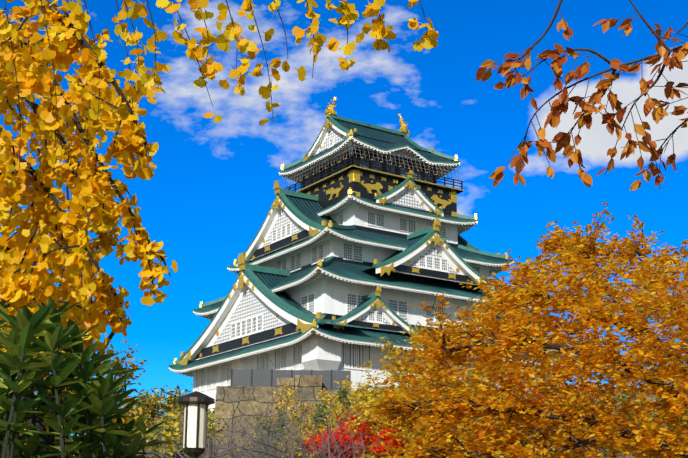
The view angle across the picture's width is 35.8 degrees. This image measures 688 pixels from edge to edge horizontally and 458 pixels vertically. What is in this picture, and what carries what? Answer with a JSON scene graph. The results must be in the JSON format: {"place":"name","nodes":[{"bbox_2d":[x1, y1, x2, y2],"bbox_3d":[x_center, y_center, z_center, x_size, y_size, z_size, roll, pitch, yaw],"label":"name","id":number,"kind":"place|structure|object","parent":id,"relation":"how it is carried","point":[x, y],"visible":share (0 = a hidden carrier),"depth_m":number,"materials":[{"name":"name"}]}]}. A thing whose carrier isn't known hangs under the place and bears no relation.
{"place":"outdoors","nodes":[
{"label":"outdoors","id":0,"kind":"place"},
{"bbox_2d":[0,297,195,457],"bbox_3d":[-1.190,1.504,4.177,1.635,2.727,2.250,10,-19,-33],"label":"shrub","id":1,"kind":"object","parent":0,"point":[27,324],"depth_m":3.75,"materials":[{"name":"green plant"}]},
{"bbox_2d":[0,0,438,457],"bbox_3d":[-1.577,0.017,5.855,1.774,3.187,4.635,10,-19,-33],"label":"ginkgo tree","id":2,"kind":"object","parent":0,"point":[86,193],"depth_m":4.96,"materials":[{"name":"yellow plant"}]},
{"bbox_2d":[0,0,687,440],"label":"sky","id":3,"kind":"structure","parent":0,"point":[210,192],"materials":[{"name":"blue"}]},
{"bbox_2d":[19,339,687,457],"bbox_3d":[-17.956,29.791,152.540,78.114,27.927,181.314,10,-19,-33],"label":"trees","id":4,"kind":"object","parent":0,"point":[153,400],"depth_m":94.10,"materials":[{"name":"green plant"}]},
{"bbox_2d":[193,149,551,424],"bbox_3d":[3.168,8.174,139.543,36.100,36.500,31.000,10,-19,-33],"label":"castle walls","id":5,"kind":"structure","parent":0,"point":[329,298],"depth_m":128.16,"materials":[{"name":"white paint"}]},
{"bbox_2d":[279,142,462,216],"bbox_3d":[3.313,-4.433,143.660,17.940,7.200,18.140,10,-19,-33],"label":"top castle storey","id":6,"kind":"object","parent":5,"relation":"on","point":[352,167],"depth_m":137.47,"materials":[{"name":"gold metal"}]},
{"bbox_2d":[168,129,576,376],"bbox_3d":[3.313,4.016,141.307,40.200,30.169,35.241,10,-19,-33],"label":"castle roof eaves","id":7,"kind":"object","parent":5,"relation":"on","point":[330,268],"depth_m":130.37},
{"bbox_2d":[178,97,543,372],"bbox_3d":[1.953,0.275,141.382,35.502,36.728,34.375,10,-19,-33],"label":"castle roof gables","id":8,"kind":"object","parent":7,"relation":"attached to","point":[253,309],"visible":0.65,"depth_m":130.61,"materials":[{"name":"white paint"}]},
{"bbox_2d":[300,401,500,457],"bbox_3d":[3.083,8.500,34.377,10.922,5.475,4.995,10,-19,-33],"label":"shrub","id":9,"kind":"object","parent":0,"point":[377,448],"depth_m":31.64,"materials":[{"name":"red plant"}]},
{"bbox_2d":[213,324,607,457],"bbox_3d":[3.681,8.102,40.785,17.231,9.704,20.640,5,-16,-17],"label":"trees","id":10,"kind":"object","parent":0,"point":[365,413],"depth_m":38.81,"materials":[{"name":"yellow plant"}]},
{"bbox_2d":[355,203,687,457],"bbox_3d":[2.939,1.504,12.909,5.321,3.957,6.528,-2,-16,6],"label":"zelkova tree","id":11,"kind":"object","parent":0,"point":[567,251],"depth_m":11.15,"materials":[{"name":"orange plant"}]},
{"bbox_2d":[476,0,687,191],"bbox_3d":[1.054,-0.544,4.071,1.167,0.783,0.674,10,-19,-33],"label":"branch","id":12,"kind":"object","parent":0,"point":[559,105],"depth_m":4.04,"materials":[{"name":"brown plant"}]},
{"label":"ground","id":13,"kind":"structure","parent":0,"visible":0},
{"bbox_2d":[177,391,214,457],"bbox_3d":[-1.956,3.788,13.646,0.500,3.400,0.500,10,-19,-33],"label":"park lamp","id":14,"kind":"object","parent":13,"relation":"on","point":[195,417],"visible":0.98,"depth_m":13.87,"materials":[{"name":"white glass"}]},
{"bbox_2d":[72,356,389,457],"bbox_3d":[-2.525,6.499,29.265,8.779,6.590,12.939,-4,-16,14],"label":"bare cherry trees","id":15,"kind":"object","parent":13,"relation":"on","point":[268,449],"visible":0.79,"depth_m":29.02,"materials":[{"name":"brown plant"}]},
{"bbox_2d":[213,375,687,457],"bbox_3d":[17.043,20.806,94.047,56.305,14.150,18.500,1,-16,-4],"label":"stone wall","id":16,"kind":"structure","parent":13,"relation":"on","point":[308,382],"depth_m":89.12,"materials":[{"name":"stone"}]},
{"bbox_2d":[231,369,350,391],"bbox_3d":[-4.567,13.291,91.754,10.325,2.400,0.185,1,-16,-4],"label":"hoarding fence","id":17,"kind":"object","parent":16,"relation":"on","point":[261,378],"visible":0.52,"depth_m":91.87,"materials":[{"name":"grey metal"}]}
]}

